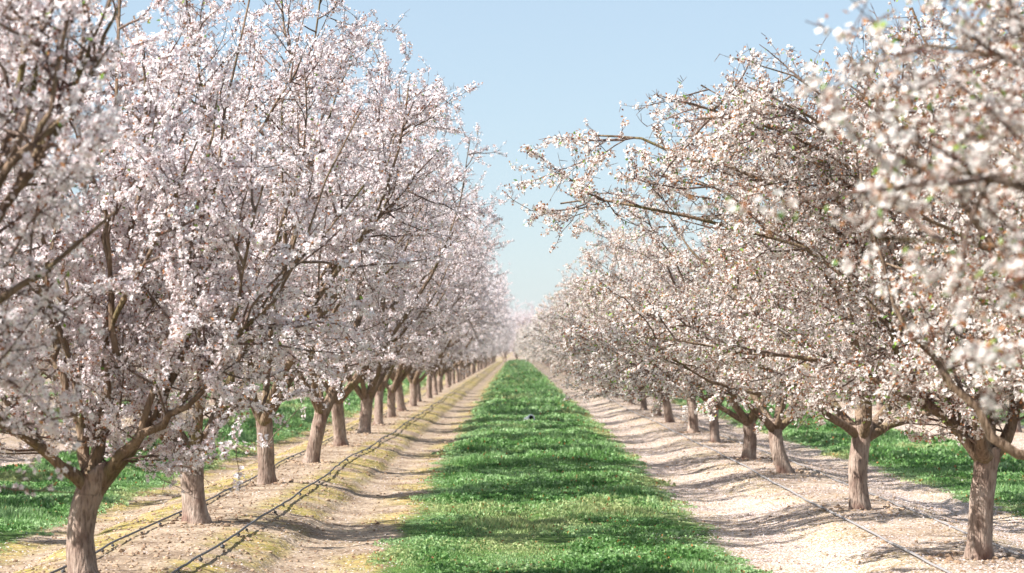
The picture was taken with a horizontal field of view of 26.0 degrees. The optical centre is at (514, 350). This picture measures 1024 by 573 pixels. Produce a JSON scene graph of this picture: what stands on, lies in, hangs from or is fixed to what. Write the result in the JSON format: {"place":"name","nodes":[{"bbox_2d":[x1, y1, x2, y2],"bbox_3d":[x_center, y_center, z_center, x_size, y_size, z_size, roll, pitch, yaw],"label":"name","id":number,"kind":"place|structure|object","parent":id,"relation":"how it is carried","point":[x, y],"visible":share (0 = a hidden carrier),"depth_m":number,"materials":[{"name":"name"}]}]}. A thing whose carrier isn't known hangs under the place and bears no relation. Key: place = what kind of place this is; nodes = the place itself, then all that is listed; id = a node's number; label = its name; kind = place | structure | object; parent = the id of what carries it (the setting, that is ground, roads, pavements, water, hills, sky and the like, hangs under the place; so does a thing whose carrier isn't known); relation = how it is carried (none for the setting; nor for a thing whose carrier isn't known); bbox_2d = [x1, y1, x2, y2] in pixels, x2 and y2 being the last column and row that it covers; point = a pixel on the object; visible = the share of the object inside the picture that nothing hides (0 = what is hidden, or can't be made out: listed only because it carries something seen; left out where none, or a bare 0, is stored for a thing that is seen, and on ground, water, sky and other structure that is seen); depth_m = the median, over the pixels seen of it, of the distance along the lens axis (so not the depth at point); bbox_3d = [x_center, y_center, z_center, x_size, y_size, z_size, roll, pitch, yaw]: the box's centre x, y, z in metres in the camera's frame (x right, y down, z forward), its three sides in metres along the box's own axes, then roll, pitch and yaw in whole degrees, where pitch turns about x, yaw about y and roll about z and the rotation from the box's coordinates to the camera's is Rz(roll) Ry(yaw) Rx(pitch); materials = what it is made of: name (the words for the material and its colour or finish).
{"place":"outdoors","nodes":[
{"label":"outdoors","id":0,"kind":"place"},
{"bbox_2d":[0,351,1023,572],"bbox_3d":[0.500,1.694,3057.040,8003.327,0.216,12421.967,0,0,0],"label":"ground","id":1,"kind":"structure","parent":0,"point":[471,391],"depth_m":24.29,"materials":[{"name":"beige soil"}]},
{"bbox_2d":[5,268,100,385],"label":"almond tree","id":2,"kind":"object","parent":1,"relation":"on","point":[38,364],"visible":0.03,"depth_m":36.15,"materials":[{"name":"white plant"}]},
{"bbox_2d":[0,0,137,498],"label":"almond tree","id":3,"kind":"object","parent":1,"relation":"on","point":[25,32],"visible":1,"depth_m":9.90,"materials":[{"name":"white plant"}]},
{"bbox_2d":[1,214,159,435],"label":"almond tree","id":4,"kind":"object","parent":1,"relation":"on","point":[39,374],"visible":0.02,"depth_m":41.86,"materials":[{"name":"white plant"}]},
{"bbox_2d":[16,272,212,422],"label":"almond tree","id":5,"kind":"object","parent":1,"relation":"on","point":[129,341],"visible":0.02,"depth_m":47.30,"materials":[{"name":"white plant"}]},
{"bbox_2d":[114,265,215,417],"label":"almond tree","id":6,"kind":"object","parent":1,"relation":"on","point":[141,358],"depth_m":52.66,"materials":[{"name":"white plant"}]},
{"bbox_2d":[145,336,280,402],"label":"almond tree","id":7,"kind":"object","parent":1,"relation":"on","point":[214,401],"depth_m":69.19,"materials":[{"name":"white plant"}]},
{"bbox_2d":[176,349,270,399],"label":"almond tree","id":8,"kind":"object","parent":1,"relation":"on","point":[246,362],"visible":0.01,"depth_m":63.39,"materials":[{"name":"white plant"}]},
{"bbox_2d":[0,0,452,572],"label":"almond tree","id":9,"kind":"object","parent":1,"relation":"on","point":[152,204],"visible":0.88,"depth_m":15.14,"materials":[{"name":"white plant"}]},
{"bbox_2d":[0,370,455,553],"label":"grass","id":10,"kind":"structure","parent":1,"relation":"on","point":[42,509],"depth_m":30.19,"materials":[{"name":"green plant"}]},
{"bbox_2d":[0,0,490,523],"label":"almond tree","id":11,"kind":"object","parent":1,"relation":"on","point":[318,56],"visible":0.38,"depth_m":20.48,"materials":[{"name":"white plant"}]},
{"bbox_2d":[49,384,443,572],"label":"drip hose","id":12,"kind":"object","parent":1,"relation":"on","point":[116,540],"visible":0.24,"depth_m":20.55,"materials":[{"name":"black plastic"}]},
{"bbox_2d":[69,21,460,483],"bbox_3d":[-2.723,-1.146,26.610,4.787,5.844,4.746,0,0,-32],"label":"almond tree","id":13,"kind":"object","parent":1,"relation":"on","point":[266,462],"visible":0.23,"depth_m":26.66,"materials":[{"name":"white plant"}]},
{"bbox_2d":[171,364,494,572],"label":"drip hose","id":14,"kind":"object","parent":1,"relation":"on","point":[220,544],"visible":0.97,"depth_m":22.10,"materials":[{"name":"black plastic"}]},
{"bbox_2d":[202,28,478,462],"bbox_3d":[-2.382,-1.430,31.908,3.782,6.461,5.848,0,0,9],"label":"almond tree","id":15,"kind":"object","parent":1,"relation":"on","point":[316,436],"visible":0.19,"depth_m":32.02,"materials":[{"name":"white plant"}]},
{"bbox_2d":[253,107,488,433],"bbox_3d":[-3.112,-1.437,43.158,5.018,6.455,5.310,0,0,4],"label":"almond tree","id":16,"kind":"object","parent":1,"relation":"on","point":[366,395],"visible":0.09,"depth_m":43.21,"materials":[{"name":"white plant"}]},
{"bbox_2d":[254,101,520,445],"bbox_3d":[-2.551,-1.235,37.723,5.050,6.046,4.413,0,0,-7],"label":"almond tree","id":17,"kind":"object","parent":1,"relation":"on","point":[338,424],"visible":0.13,"depth_m":37.17,"materials":[{"name":"white plant"}]},
{"bbox_2d":[341,197,476,424],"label":"almond tree","id":18,"kind":"object","parent":1,"relation":"on","point":[378,411],"visible":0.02,"depth_m":48.40,"materials":[{"name":"white plant"}]},
{"bbox_2d":[346,207,510,417],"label":"almond tree","id":19,"kind":"object","parent":1,"relation":"on","point":[392,390],"visible":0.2,"depth_m":53.27,"materials":[{"name":"white plant"}]},
{"bbox_2d":[365,181,508,410],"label":"almond tree","id":20,"kind":"object","parent":1,"relation":"on","point":[400,401],"visible":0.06,"depth_m":58.60,"materials":[{"name":"white plant"}]},
{"bbox_2d":[395,219,502,405],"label":"almond tree","id":21,"kind":"object","parent":1,"relation":"on","point":[414,381],"visible":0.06,"depth_m":64.22,"materials":[{"name":"white plant"}]},
{"bbox_2d":[396,217,503,397],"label":"almond tree","id":22,"kind":"object","parent":1,"relation":"on","point":[429,387],"depth_m":75.28,"materials":[{"name":"white plant"}]},
{"bbox_2d":[400,229,503,401],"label":"almond tree","id":23,"kind":"object","parent":1,"relation":"on","point":[419,399],"visible":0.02,"depth_m":69.81,"materials":[{"name":"white plant"}]},
{"bbox_2d":[423,226,507,394],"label":"almond tree","id":24,"kind":"object","parent":1,"relation":"on","point":[434,379],"visible":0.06,"depth_m":81.06,"materials":[{"name":"white plant"}]},
{"bbox_2d":[435,241,505,389],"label":"almond tree","id":25,"kind":"object","parent":1,"relation":"on","point":[504,324],"visible":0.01,"depth_m":91.76,"materials":[{"name":"white plant"}]},
{"bbox_2d":[444,287,501,387],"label":"almond tree","id":26,"kind":"object","parent":1,"relation":"on","point":[447,383],"visible":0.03,"depth_m":97.39,"materials":[{"name":"white plant"}]},
{"bbox_2d":[435,260,513,391],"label":"almond tree","id":27,"kind":"object","parent":1,"relation":"on","point":[440,374],"visible":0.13,"depth_m":86.17,"materials":[{"name":"white plant"}]},
{"bbox_2d":[445,279,504,381],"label":"almond tree","id":28,"kind":"object","parent":1,"relation":"on","point":[457,372],"visible":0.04,"depth_m":113.27,"materials":[{"name":"white plant"}]},
{"bbox_2d":[447,268,509,383],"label":"almond tree","id":29,"kind":"object","parent":1,"relation":"on","point":[453,376],"visible":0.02,"depth_m":107.78,"materials":[{"name":"white plant"}]},
{"bbox_2d":[448,263,512,385],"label":"almond tree","id":30,"kind":"object","parent":1,"relation":"on","point":[451,369],"visible":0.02,"depth_m":101.89,"materials":[{"name":"white plant"}]},
{"bbox_2d":[457,263,512,380],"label":"almond tree","id":31,"kind":"object","parent":1,"relation":"on","point":[505,289],"visible":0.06,"depth_m":118.57,"materials":[{"name":"white plant"}]},
{"bbox_2d":[463,307,513,376],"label":"almond tree","id":32,"kind":"object","parent":1,"relation":"on","point":[466,372],"visible":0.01,"depth_m":135.21,"materials":[{"name":"white plant"}]},
{"bbox_2d":[465,307,511,367],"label":"almond tree","id":33,"kind":"object","parent":1,"relation":"on","point":[494,334],"visible":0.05,"depth_m":129.90,"materials":[{"name":"white plant"}]},
{"bbox_2d":[462,273,515,379],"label":"almond tree","id":34,"kind":"object","parent":1,"relation":"on","point":[464,366],"visible":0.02,"depth_m":124.72,"materials":[{"name":"white plant"}]},
{"bbox_2d":[474,332,505,372],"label":"almond tree","id":35,"kind":"object","parent":1,"relation":"on","point":[488,354],"visible":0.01,"depth_m":162.37,"materials":[{"name":"white plant"}]},
{"bbox_2d":[473,304,506,373],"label":"almond tree","id":36,"kind":"object","parent":1,"relation":"on","point":[493,344],"visible":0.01,"depth_m":156.91,"materials":[{"name":"white plant"}]},
{"bbox_2d":[470,298,514,373],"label":"almond tree","id":37,"kind":"object","parent":1,"relation":"on","point":[472,365],"visible":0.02,"depth_m":151.52,"materials":[{"name":"white plant"}]},
{"bbox_2d":[468,280,516,375],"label":"almond tree","id":38,"kind":"object","parent":1,"relation":"on","point":[501,330],"visible":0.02,"depth_m":140.06,"materials":[{"name":"white plant"}]},
{"bbox_2d":[476,305,508,371],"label":"almond tree","id":39,"kind":"object","parent":1,"relation":"on","point":[477,364],"visible":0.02,"depth_m":173.12,"materials":[{"name":"white plant"}]},
{"bbox_2d":[479,313,513,369],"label":"almond tree","id":40,"kind":"object","parent":1,"relation":"on","point":[480,368],"visible":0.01,"depth_m":189.47,"materials":[{"name":"white plant"}]},
{"bbox_2d":[478,327,514,370],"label":"almond tree","id":41,"kind":"object","parent":1,"relation":"on","point":[502,335],"visible":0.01,"depth_m":178.71,"materials":[{"name":"white plant"}]},
{"bbox_2d":[483,314,516,367],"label":"almond tree","id":42,"kind":"object","parent":1,"relation":"on","point":[497,347],"visible":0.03,"depth_m":205.91,"materials":[{"name":"white plant"}]},
{"bbox_2d":[486,309,515,366],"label":"almond tree","id":43,"kind":"object","parent":1,"relation":"on","point":[503,341],"visible":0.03,"depth_m":221.13,"materials":[{"name":"white plant"}]},
{"bbox_2d":[491,316,518,363],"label":"almond tree","id":44,"kind":"object","parent":1,"relation":"on","point":[504,343],"visible":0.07,"depth_m":270.64,"materials":[{"name":"white plant"}]},
{"bbox_2d":[498,339,515,361],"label":"almond tree","id":45,"kind":"object","parent":1,"relation":"on","point":[507,350],"visible":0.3,"depth_m":346.69,"materials":[{"name":"white plant"}]},
{"bbox_2d":[503,303,519,361],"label":"almond tree","id":46,"kind":"object","parent":1,"relation":"on","point":[505,359],"visible":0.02,"depth_m":364.68,"materials":[{"name":"white plant"}]},
{"bbox_2d":[0,394,1023,572],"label":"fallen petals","id":47,"kind":"object","parent":1,"relation":"on","point":[723,538],"visible":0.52,"depth_m":24.06,"materials":[{"name":"white plant"}]},
{"bbox_2d":[508,336,517,358],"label":"almond tree","id":48,"kind":"object","parent":1,"relation":"on","point":[511,350],"visible":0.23,"depth_m":345.27,"materials":[{"name":"white plant"}]},
{"bbox_2d":[4,397,1023,572],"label":"soil clods","id":49,"kind":"object","parent":1,"relation":"on","point":[949,558],"visible":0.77,"depth_m":22.64,"materials":[{"name":"beige soil"}]},
{"bbox_2d":[509,298,534,358],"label":"almond tree","id":50,"kind":"object","parent":1,"relation":"on","point":[522,317],"visible":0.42,"depth_m":351.35,"materials":[{"name":"white plant"}]},
{"bbox_2d":[509,300,541,360],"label":"almond tree","id":51,"kind":"object","parent":1,"relation":"on","point":[526,316],"visible":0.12,"depth_m":355.56,"materials":[{"name":"white plant"}]},
{"bbox_2d":[524,414,534,419],"bbox_3d":[0.346,1.677,54.633,0.192,0.251,0.338,0,0,-22],"label":"pipe","id":52,"kind":"object","parent":1,"relation":"on","point":[530,416],"visible":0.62,"depth_m":54.54,"materials":[{"name":"white plastic"}]},
{"bbox_2d":[517,301,549,361],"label":"almond tree","id":53,"kind":"object","parent":1,"relation":"on","point":[533,311],"visible":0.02,"depth_m":364.63,"materials":[{"name":"white plant"}]},
{"bbox_2d":[511,323,568,374],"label":"almond tree","id":54,"kind":"object","parent":1,"relation":"on","point":[523,334],"visible":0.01,"depth_m":148.43,"materials":[{"name":"white plant"}]},
{"bbox_2d":[514,338,574,376],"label":"almond tree","id":55,"kind":"object","parent":1,"relation":"on","point":[523,347],"visible":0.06,"depth_m":133.12,"materials":[{"name":"white plant"}]},
{"bbox_2d":[518,329,571,375],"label":"almond tree","id":56,"kind":"object","parent":1,"relation":"on","point":[531,343],"visible":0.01,"depth_m":142.94,"materials":[{"name":"white plant"}]},
{"bbox_2d":[515,328,584,382],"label":"almond tree","id":57,"kind":"object","parent":1,"relation":"on","point":[532,339],"visible":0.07,"depth_m":109.65,"materials":[{"name":"white plant"}]},
{"bbox_2d":[525,326,578,379],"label":"almond tree","id":58,"kind":"object","parent":1,"relation":"on","point":[532,356],"visible":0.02,"depth_m":125.88,"materials":[{"name":"white plant"}]},
{"bbox_2d":[523,320,581,375],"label":"almond tree","id":59,"kind":"object","parent":1,"relation":"on","point":[580,374],"visible":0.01,"depth_m":121.03,"materials":[{"name":"white plant"}]},
{"bbox_2d":[524,341,583,376],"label":"almond tree","id":60,"kind":"object","parent":1,"relation":"on","point":[530,354],"visible":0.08,"depth_m":116.71,"materials":[{"name":"white plant"}]},
{"bbox_2d":[524,308,598,388],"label":"almond tree","id":61,"kind":"object","parent":1,"relation":"on","point":[547,334],"depth_m":93.52,"materials":[{"name":"white plant"}]},
{"bbox_2d":[528,304,596,386],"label":"almond tree","id":62,"kind":"object","parent":1,"relation":"on","point":[548,346],"visible":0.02,"depth_m":99.24,"materials":[{"name":"white plant"}]},
{"bbox_2d":[532,319,594,384],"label":"almond tree","id":63,"kind":"object","parent":1,"relation":"on","point":[549,344],"visible":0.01,"depth_m":104.53,"materials":[{"name":"white plant"}]},
{"bbox_2d":[361,359,772,572],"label":"grass","id":64,"kind":"structure","parent":1,"relation":"on","point":[571,449],"depth_m":25.04,"materials":[{"name":"green plant"}]},
{"bbox_2d":[527,329,611,393],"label":"almond tree","id":65,"kind":"object","parent":1,"relation":"on","point":[545,345],"visible":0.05,"depth_m":82.60,"materials":[{"name":"white plant"}]},
{"bbox_2d":[542,352,603,391],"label":"almond tree","id":66,"kind":"object","parent":1,"relation":"on","point":[547,361],"depth_m":86.89,"materials":[{"name":"white plant"}]},
{"bbox_2d":[529,311,617,396],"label":"almond tree","id":67,"kind":"object","parent":1,"relation":"on","point":[544,346],"visible":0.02,"depth_m":77.01,"materials":[{"name":"white plant"}]},
{"bbox_2d":[540,288,627,400],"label":"almond tree","id":68,"kind":"object","parent":1,"relation":"on","point":[549,347],"visible":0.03,"depth_m":71.31,"materials":[{"name":"white plant"}]},
{"bbox_2d":[537,273,634,404],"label":"almond tree","id":69,"kind":"object","parent":1,"relation":"on","point":[631,401],"visible":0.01,"depth_m":66.52,"materials":[{"name":"white plant"}]},
{"bbox_2d":[530,271,709,409],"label":"almond tree","id":70,"kind":"object","parent":1,"relation":"on","point":[643,402],"visible":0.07,"depth_m":61.02,"materials":[{"name":"white plant"}]},
{"bbox_2d":[531,269,717,415],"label":"almond tree","id":71,"kind":"object","parent":1,"relation":"on","point":[659,413],"visible":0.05,"depth_m":55.91,"materials":[{"name":"white plant"}]},
{"bbox_2d":[554,231,725,422],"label":"almond tree","id":72,"kind":"object","parent":1,"relation":"on","point":[668,412],"visible":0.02,"depth_m":50.38,"materials":[{"name":"white plant"}]},
{"bbox_2d":[567,213,751,441],"bbox_3d":[2.935,-0.346,40.159,4.125,4.306,6.610,0,0,19],"label":"almond tree","id":73,"kind":"object","parent":1,"relation":"on","point":[713,424],"visible":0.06,"depth_m":39.56,"materials":[{"name":"white plant"}]},
{"bbox_2d":[548,214,835,432],"bbox_3d":[3.572,-0.442,44.939,5.533,4.482,6.905,0,0,-32],"label":"almond tree","id":74,"kind":"object","parent":1,"relation":"on","point":[692,421],"visible":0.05,"depth_m":44.58,"materials":[{"name":"white plant"}]},
{"bbox_2d":[524,214,925,458],"bbox_3d":[3.517,-0.221,33.685,5.818,4.028,5.701,0,0,-38],"label":"almond tree","id":75,"kind":"object","parent":1,"relation":"on","point":[748,420],"visible":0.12,"depth_m":33.43,"materials":[{"name":"white plant"}]},
{"bbox_2d":[561,159,923,473],"bbox_3d":[3.275,-0.382,29.948,5.972,4.414,5.663,0,0,-18],"label":"almond tree","id":76,"kind":"object","parent":1,"relation":"on","point":[776,425],"visible":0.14,"depth_m":29.61,"materials":[{"name":"white plant"}]},
{"bbox_2d":[537,362,951,572],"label":"drip hose","id":77,"kind":"object","parent":1,"relation":"on","point":[901,547],"visible":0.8,"depth_m":22.33,"materials":[{"name":"grey plastic"}]},
{"bbox_2d":[501,0,1023,559],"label":"almond tree","id":78,"kind":"object","parent":1,"relation":"on","point":[781,146],"visible":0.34,"depth_m":17.39,"materials":[{"name":"white plant"}]},
{"bbox_2d":[555,118,1022,509],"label":"almond tree","id":79,"kind":"object","parent":1,"relation":"on","point":[864,435],"visible":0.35,"depth_m":21.96,"materials":[{"name":"white plant"}]},
{"bbox_2d":[593,376,1023,517],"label":"grass","id":80,"kind":"structure","parent":1,"relation":"on","point":[939,459],"depth_m":35.85,"materials":[{"name":"green plant"}]},
{"bbox_2d":[647,404,1023,556],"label":"drip hose","id":81,"kind":"object","parent":1,"relation":"on","point":[995,544],"visible":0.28,"depth_m":23.31,"materials":[{"name":"grey plastic"}]},
{"bbox_2d":[659,0,1023,417],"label":"almond tree","id":82,"kind":"object","parent":1,"relation":"on","point":[883,189],"visible":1,"depth_m":6.77,"materials":[{"name":"white plant"}]},
{"bbox_2d":[816,256,882,409],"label":"almond tree","id":83,"kind":"object","parent":1,"relation":"on","point":[878,406],"depth_m":61.40,"materials":[{"name":"plant"}]},
{"bbox_2d":[831,0,1023,459],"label":"almond tree","id":84,"kind":"object","parent":1,"relation":"on","point":[946,378],"visible":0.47,"depth_m":12.33,"materials":[{"name":"white plant"}]},
{"bbox_2d":[943,343,1021,431],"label":"almond tree","id":85,"kind":"object","parent":1,"relation":"on","point":[1018,429],"depth_m":44.65,"materials":[{"name":"plant"}]},
{"bbox_2d":[1,0,1023,348],"label":"sky","id":86,"kind":"structure","parent":0,"point":[544,67],"materials":[{"name":"blue"}]}
]}

